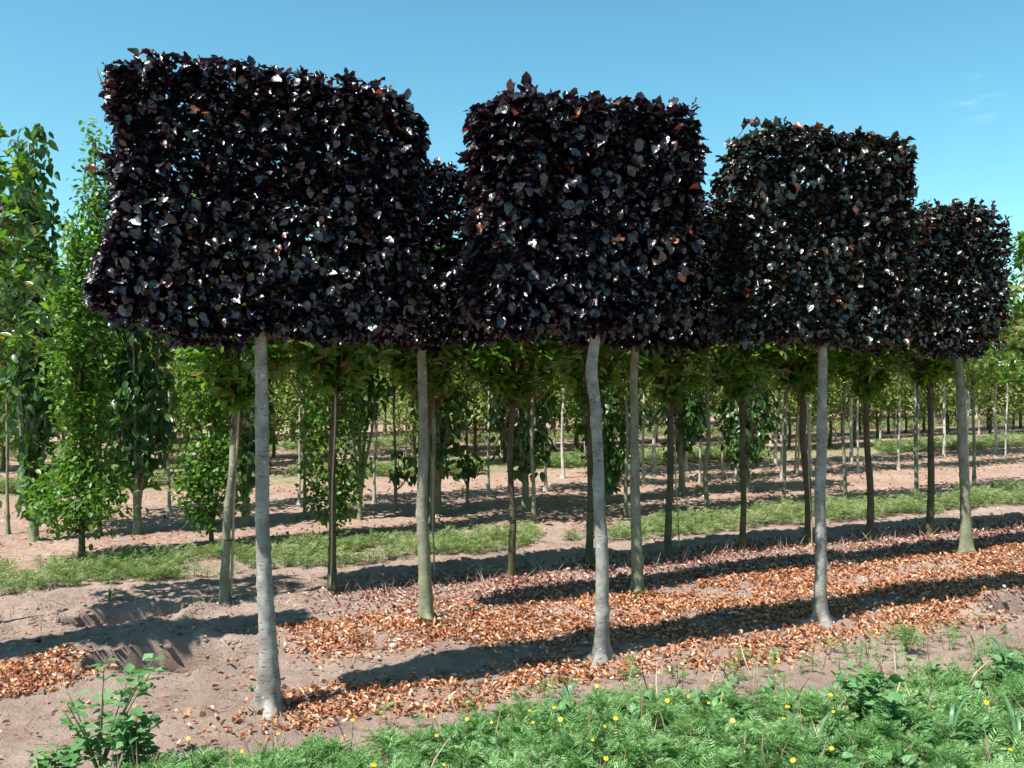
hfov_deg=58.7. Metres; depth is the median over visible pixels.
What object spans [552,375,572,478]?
standard tree
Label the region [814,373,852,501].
slim stemmed tree
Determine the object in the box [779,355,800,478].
thin stemmed tree
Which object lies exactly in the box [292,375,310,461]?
thin stemmed tree
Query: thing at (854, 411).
bushy young tree
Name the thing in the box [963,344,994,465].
thin stemmed tree
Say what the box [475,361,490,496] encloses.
thin stemmed tree
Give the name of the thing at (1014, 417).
bushy young tree
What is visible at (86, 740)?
goosefoot weed
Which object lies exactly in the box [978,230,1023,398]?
glossy leaved tree
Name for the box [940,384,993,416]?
bushy young tree
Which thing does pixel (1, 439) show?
bushy young tree
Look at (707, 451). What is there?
slim stemmed tree
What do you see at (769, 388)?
bushy young tree
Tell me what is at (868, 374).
glossy leaved tree
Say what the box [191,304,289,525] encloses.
drooping leaved tree
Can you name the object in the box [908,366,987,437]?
bushy young tree
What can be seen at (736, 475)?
thin stemmed tree
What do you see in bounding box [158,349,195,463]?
bushy young tree
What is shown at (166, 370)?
thin stemmed tree
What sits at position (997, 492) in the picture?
weed strip
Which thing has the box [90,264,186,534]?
drooping leaved tree
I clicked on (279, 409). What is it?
bushy young tree
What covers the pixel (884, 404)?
bushy young tree
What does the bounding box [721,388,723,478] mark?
bamboo cane
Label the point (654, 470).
standard tree
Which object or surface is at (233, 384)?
glossy leaved tree
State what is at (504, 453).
bushy young tree
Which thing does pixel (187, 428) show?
bushy young tree
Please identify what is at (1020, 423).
bushy young tree
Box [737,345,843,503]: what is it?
slim stemmed tree
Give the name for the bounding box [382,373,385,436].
standard tree
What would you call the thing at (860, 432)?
bushy young tree
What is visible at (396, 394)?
bushy young tree
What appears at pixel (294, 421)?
bushy young tree
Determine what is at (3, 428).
bushy young tree
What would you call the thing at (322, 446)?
hornbeam
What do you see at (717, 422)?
bushy young tree
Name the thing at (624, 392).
slim stemmed tree
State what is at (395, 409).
bushy young tree
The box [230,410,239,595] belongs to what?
bamboo cane
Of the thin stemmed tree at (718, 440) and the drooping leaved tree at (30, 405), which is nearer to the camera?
the drooping leaved tree at (30, 405)
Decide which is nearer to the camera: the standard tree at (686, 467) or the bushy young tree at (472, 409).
the standard tree at (686, 467)
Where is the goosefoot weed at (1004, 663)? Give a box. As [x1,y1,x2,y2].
[985,649,1023,685]
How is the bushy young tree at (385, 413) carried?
on the ground
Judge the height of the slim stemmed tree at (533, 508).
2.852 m
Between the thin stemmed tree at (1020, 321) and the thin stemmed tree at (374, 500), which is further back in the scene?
the thin stemmed tree at (1020, 321)
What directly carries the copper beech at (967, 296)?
on the ground
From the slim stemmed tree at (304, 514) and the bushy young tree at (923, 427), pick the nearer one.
the slim stemmed tree at (304, 514)
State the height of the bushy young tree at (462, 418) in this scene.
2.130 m
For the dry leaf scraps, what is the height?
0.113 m
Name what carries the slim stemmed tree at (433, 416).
on the ground
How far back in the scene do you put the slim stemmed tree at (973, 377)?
11.09 m
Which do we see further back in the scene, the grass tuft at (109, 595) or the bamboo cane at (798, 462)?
the bamboo cane at (798, 462)
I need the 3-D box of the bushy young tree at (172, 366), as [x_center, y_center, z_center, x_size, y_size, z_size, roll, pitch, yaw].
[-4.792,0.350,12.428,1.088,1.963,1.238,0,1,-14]
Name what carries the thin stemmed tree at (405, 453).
on the ground
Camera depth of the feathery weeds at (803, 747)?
3.61 m
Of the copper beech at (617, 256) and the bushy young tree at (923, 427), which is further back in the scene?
the bushy young tree at (923, 427)
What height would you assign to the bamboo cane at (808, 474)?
1.306 m
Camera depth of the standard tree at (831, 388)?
14.22 m
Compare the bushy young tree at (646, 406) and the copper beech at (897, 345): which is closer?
the copper beech at (897, 345)
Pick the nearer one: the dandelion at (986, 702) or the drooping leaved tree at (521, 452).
the dandelion at (986, 702)
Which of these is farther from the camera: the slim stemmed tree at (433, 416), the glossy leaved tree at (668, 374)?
the slim stemmed tree at (433, 416)
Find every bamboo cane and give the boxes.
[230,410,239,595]
[330,393,335,587]
[432,458,434,577]
[673,417,679,549]
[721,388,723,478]
[793,400,799,473]
[796,419,799,474]
[806,398,812,546]
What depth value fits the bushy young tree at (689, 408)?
15.35 m
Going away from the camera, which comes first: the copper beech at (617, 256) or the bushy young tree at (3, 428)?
the copper beech at (617, 256)
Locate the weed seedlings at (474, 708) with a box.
[377,611,1017,763]
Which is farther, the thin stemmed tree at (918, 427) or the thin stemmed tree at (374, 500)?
the thin stemmed tree at (918, 427)
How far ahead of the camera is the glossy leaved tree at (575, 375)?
7.05 m
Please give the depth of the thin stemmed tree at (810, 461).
12.90 m
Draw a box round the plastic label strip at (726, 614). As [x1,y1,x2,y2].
[712,611,742,614]
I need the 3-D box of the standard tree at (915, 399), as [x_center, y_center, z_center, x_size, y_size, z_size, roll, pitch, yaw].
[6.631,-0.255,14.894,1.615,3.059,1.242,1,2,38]
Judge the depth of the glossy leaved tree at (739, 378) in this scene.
7.50 m
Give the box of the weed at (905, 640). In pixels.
[892,623,920,652]
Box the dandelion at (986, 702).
[973,700,988,717]
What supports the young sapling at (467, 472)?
on the ground
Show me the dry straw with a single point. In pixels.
(1016, 521)
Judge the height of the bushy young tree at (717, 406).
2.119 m
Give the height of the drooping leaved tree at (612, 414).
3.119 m
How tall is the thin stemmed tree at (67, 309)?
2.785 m
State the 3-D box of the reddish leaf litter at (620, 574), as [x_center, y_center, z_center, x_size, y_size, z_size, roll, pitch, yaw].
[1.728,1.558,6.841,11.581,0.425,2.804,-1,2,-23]
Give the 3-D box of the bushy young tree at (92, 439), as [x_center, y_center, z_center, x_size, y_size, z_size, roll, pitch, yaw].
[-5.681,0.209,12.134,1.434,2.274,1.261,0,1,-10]
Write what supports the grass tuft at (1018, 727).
on the ground
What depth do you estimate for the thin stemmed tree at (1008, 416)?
20.22 m
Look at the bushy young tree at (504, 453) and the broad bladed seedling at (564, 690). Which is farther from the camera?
the bushy young tree at (504, 453)
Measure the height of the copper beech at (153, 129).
2.990 m
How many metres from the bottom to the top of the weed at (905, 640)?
0.166 m
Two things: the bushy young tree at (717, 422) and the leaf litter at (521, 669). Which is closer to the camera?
the leaf litter at (521, 669)
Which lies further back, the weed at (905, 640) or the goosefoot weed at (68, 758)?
the weed at (905, 640)
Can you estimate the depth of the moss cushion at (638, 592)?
6.19 m
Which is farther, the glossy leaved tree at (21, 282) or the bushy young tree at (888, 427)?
the bushy young tree at (888, 427)
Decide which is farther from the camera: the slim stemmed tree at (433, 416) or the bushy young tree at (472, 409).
the bushy young tree at (472, 409)
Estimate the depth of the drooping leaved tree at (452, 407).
9.52 m
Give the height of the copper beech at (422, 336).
2.893 m
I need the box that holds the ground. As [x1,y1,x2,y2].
[0,400,1023,767]
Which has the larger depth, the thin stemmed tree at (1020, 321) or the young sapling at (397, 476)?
the thin stemmed tree at (1020, 321)
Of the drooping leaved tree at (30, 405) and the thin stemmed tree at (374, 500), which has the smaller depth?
the drooping leaved tree at (30, 405)
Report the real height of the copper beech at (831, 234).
3.048 m
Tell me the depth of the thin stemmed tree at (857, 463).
13.01 m
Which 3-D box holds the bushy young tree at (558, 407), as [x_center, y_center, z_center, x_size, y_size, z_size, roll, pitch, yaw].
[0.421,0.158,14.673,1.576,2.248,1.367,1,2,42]
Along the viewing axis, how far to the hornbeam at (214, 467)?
7.52 m
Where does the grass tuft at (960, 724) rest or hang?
on the ground
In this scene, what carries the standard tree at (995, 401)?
on the ground
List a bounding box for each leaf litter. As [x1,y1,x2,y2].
[0,507,1023,735]
[0,536,1023,767]
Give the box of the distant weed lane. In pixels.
[0,414,1023,494]
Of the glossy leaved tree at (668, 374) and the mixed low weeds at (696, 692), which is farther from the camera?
the glossy leaved tree at (668, 374)
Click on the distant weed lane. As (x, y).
(889, 446)
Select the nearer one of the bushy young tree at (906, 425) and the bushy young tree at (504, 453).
the bushy young tree at (504, 453)
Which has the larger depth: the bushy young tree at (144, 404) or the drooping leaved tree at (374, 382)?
the bushy young tree at (144, 404)
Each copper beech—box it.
[80,48,431,721]
[317,156,524,619]
[451,71,711,666]
[557,189,725,594]
[707,115,921,629]
[747,186,929,571]
[904,197,1015,554]
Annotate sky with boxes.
[0,0,1023,315]
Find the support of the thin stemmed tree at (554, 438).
on the ground
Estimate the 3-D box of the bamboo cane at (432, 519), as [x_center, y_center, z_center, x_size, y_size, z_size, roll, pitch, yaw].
[-0.577,0.996,6.660,0.021,0.914,0.062,0,1,7]
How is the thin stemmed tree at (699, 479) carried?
on the ground
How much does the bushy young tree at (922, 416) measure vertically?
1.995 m
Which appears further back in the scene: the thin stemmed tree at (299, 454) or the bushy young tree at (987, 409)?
the bushy young tree at (987, 409)
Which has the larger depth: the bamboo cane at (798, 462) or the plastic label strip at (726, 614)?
the bamboo cane at (798, 462)
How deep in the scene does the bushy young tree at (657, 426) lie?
17.81 m
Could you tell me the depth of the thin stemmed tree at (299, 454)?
10.05 m
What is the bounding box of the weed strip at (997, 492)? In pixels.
[0,479,1023,595]
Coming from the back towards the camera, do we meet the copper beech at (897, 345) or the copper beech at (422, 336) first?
the copper beech at (897, 345)
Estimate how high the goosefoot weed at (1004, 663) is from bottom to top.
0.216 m
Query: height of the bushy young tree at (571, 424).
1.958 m
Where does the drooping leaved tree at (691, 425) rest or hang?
on the ground
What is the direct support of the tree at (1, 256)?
on the ground
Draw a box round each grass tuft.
[106,588,118,601]
[787,713,836,744]
[912,697,985,747]
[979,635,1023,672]
[981,689,1020,744]
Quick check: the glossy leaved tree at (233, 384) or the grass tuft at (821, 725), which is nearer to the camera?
the grass tuft at (821, 725)
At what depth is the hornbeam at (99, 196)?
8.16 m
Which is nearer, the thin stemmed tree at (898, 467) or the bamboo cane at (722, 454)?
the bamboo cane at (722, 454)
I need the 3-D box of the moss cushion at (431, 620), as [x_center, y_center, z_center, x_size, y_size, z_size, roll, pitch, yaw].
[-0.496,1.438,5.492,0.244,0.051,0.138,0,1,0]
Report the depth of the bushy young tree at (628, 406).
15.05 m
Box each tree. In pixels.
[0,121,68,409]
[0,123,73,541]
[0,205,4,263]
[0,236,57,534]
[0,360,64,480]
[0,367,15,459]
[0,396,10,469]
[51,333,117,460]
[54,252,106,462]
[89,333,183,450]
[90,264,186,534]
[125,334,183,516]
[141,351,202,477]
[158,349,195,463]
[161,176,319,602]
[173,359,204,442]
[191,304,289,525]
[205,351,297,430]
[268,252,318,517]
[268,374,331,471]
[268,377,296,457]
[274,385,318,444]
[283,205,399,590]
[284,360,310,504]
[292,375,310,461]
[321,349,400,520]
[322,370,390,450]
[355,231,479,527]
[372,217,503,524]
[372,369,389,503]
[372,371,402,438]
[376,370,379,460]
[378,373,389,433]
[379,379,444,457]
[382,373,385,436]
[384,374,431,440]
[400,227,482,514]
[400,375,484,450]
[404,398,406,456]
[449,246,582,578]
[454,365,499,459]
[462,385,494,449]
[463,364,542,461]
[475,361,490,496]
[487,341,566,509]
[488,348,572,523]
[531,336,658,565]
[540,375,574,450]
[543,393,547,491]
[548,385,586,449]
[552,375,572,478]
[553,401,556,452]
[554,393,586,445]
[567,349,648,502]
[572,371,647,425]
[602,351,654,516]
[611,243,736,558]
[612,378,663,430]
[641,391,645,484]
[645,354,721,493]
[645,382,662,442]
[647,376,657,473]
[649,382,717,429]
[684,409,688,470]
[685,342,765,512]
[689,383,724,445]
[694,231,809,551]
[698,353,711,482]
[703,382,769,446]
[711,345,792,492]
[717,393,719,444]
[724,386,794,444]
[726,355,738,480]
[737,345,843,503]
[748,318,862,545]
[761,385,817,449]
[768,374,778,466]
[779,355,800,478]
[780,383,840,448]
[806,375,860,446]
[808,393,811,473]
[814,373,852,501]
[816,360,840,441]
[827,379,892,446]
[829,282,921,540]
[834,385,862,434]
[834,387,836,440]
[839,377,853,462]
[847,389,885,434]
[851,379,859,472]
[852,372,910,444]
[878,372,927,439]
[882,372,910,433]
[886,359,974,496]
[889,244,1001,535]
[892,380,921,432]
[893,370,896,437]
[896,370,905,469]
[898,360,919,458]
[902,379,955,424]
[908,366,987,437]
[911,384,953,431]
[918,413,919,436]
[934,381,977,430]
[936,358,982,456]
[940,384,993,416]
[945,276,1023,489]
[952,349,1023,438]
[952,351,996,420]
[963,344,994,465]
[970,381,1005,428]
[976,302,1022,453]
[977,392,980,434]
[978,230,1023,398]
[981,372,1023,433]
[986,306,1023,462]
[1007,328,1010,432]
[1011,311,1023,362]
[1018,410,1023,427]
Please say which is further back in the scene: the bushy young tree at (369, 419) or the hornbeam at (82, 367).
the bushy young tree at (369, 419)
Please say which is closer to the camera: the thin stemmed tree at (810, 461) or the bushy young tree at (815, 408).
the thin stemmed tree at (810, 461)
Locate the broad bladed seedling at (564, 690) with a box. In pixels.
[544,682,577,701]
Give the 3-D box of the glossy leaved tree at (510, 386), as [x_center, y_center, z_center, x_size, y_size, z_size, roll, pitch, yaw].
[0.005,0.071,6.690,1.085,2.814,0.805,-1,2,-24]
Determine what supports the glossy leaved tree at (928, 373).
on the ground
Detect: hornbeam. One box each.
[15,212,151,561]
[60,117,125,536]
[159,301,254,552]
[285,256,378,536]
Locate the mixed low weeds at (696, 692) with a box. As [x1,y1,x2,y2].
[388,643,1023,767]
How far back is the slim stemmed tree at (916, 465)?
10.63 m
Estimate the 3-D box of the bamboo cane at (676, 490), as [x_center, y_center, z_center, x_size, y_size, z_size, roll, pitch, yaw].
[1.387,0.850,7.675,0.090,1.155,0.018,-1,2,-38]
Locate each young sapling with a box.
[385,351,417,510]
[450,357,489,508]
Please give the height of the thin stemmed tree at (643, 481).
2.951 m
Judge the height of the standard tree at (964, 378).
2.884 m
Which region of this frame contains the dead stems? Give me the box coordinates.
[32,609,1023,767]
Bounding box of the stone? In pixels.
[389,643,397,648]
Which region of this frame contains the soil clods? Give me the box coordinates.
[0,510,1023,767]
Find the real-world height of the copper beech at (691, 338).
2.901 m
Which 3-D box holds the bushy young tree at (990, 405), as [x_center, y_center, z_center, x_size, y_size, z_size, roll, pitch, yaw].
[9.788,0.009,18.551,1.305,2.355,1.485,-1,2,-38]
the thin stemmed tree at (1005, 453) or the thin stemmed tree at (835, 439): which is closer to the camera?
the thin stemmed tree at (1005, 453)
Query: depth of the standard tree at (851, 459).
14.33 m
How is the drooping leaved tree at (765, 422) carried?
on the ground
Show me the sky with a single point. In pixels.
(946, 75)
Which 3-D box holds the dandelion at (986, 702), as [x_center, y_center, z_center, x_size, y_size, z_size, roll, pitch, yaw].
[1.891,1.321,3.683,0.021,0.021,0.158,0,-43,-1]
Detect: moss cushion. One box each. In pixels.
[415,618,446,625]
[621,590,661,597]
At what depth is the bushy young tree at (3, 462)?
13.37 m
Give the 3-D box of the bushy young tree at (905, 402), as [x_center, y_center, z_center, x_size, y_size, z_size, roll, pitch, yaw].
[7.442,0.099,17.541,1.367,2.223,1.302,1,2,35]
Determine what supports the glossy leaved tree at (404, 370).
on the ground
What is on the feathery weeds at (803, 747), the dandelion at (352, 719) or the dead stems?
the dandelion at (352, 719)
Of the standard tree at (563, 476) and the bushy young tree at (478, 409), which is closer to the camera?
the standard tree at (563, 476)
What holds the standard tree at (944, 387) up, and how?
on the ground
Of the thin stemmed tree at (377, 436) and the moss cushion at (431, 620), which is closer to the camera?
the moss cushion at (431, 620)
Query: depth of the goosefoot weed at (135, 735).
3.45 m
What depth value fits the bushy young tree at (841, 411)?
19.48 m
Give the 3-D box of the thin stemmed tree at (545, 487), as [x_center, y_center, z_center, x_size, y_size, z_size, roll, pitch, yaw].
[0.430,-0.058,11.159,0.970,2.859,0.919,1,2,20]
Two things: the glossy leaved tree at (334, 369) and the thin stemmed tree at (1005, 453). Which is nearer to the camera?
the glossy leaved tree at (334, 369)
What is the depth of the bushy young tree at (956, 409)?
20.73 m
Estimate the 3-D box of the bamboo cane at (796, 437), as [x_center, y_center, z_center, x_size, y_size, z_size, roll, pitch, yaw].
[4.030,0.689,12.881,0.099,1.177,0.041,0,1,0]
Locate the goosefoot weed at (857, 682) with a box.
[835,661,905,727]
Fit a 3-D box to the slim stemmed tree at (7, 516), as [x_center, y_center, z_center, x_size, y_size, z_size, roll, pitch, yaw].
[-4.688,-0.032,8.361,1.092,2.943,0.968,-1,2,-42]
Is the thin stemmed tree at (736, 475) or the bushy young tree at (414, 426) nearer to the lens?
the thin stemmed tree at (736, 475)
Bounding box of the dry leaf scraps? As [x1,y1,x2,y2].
[0,448,1023,571]
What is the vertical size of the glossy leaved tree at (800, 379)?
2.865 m
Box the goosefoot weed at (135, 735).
[100,711,164,766]
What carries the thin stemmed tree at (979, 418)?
on the ground
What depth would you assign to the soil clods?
5.32 m
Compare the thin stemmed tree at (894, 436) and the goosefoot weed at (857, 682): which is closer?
the goosefoot weed at (857, 682)
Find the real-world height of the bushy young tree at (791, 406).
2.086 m
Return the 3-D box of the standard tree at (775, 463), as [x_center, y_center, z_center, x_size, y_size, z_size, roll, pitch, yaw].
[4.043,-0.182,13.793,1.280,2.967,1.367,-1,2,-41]
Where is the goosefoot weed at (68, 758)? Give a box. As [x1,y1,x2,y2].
[25,742,94,767]
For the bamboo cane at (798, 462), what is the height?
1.180 m
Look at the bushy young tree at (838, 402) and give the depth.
16.91 m
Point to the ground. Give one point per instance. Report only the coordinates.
(192, 652)
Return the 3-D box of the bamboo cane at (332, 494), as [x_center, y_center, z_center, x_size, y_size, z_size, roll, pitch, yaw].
[-1.235,0.763,6.264,0.019,1.399,0.085,-1,2,-44]
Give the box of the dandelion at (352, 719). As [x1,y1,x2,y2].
[351,718,354,747]
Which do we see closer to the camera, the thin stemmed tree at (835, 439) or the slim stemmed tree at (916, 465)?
the slim stemmed tree at (916, 465)
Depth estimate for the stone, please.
5.07 m
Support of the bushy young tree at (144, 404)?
on the ground
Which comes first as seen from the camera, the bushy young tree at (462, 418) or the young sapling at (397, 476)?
the young sapling at (397, 476)
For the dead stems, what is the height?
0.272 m
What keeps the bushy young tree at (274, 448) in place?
on the ground
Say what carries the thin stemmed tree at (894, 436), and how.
on the ground
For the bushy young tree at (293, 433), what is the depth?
17.45 m
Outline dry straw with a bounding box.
[0,512,1023,753]
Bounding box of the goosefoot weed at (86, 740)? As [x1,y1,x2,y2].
[55,653,169,767]
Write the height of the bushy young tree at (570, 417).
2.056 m
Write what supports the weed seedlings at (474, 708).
on the ground
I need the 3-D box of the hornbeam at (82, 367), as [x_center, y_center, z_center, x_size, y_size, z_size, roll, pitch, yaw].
[-3.412,0.053,7.296,1.051,2.821,1.020,0,1,0]
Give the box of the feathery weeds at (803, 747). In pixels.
[98,658,1023,767]
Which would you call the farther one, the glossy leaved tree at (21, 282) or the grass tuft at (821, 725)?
the glossy leaved tree at (21, 282)

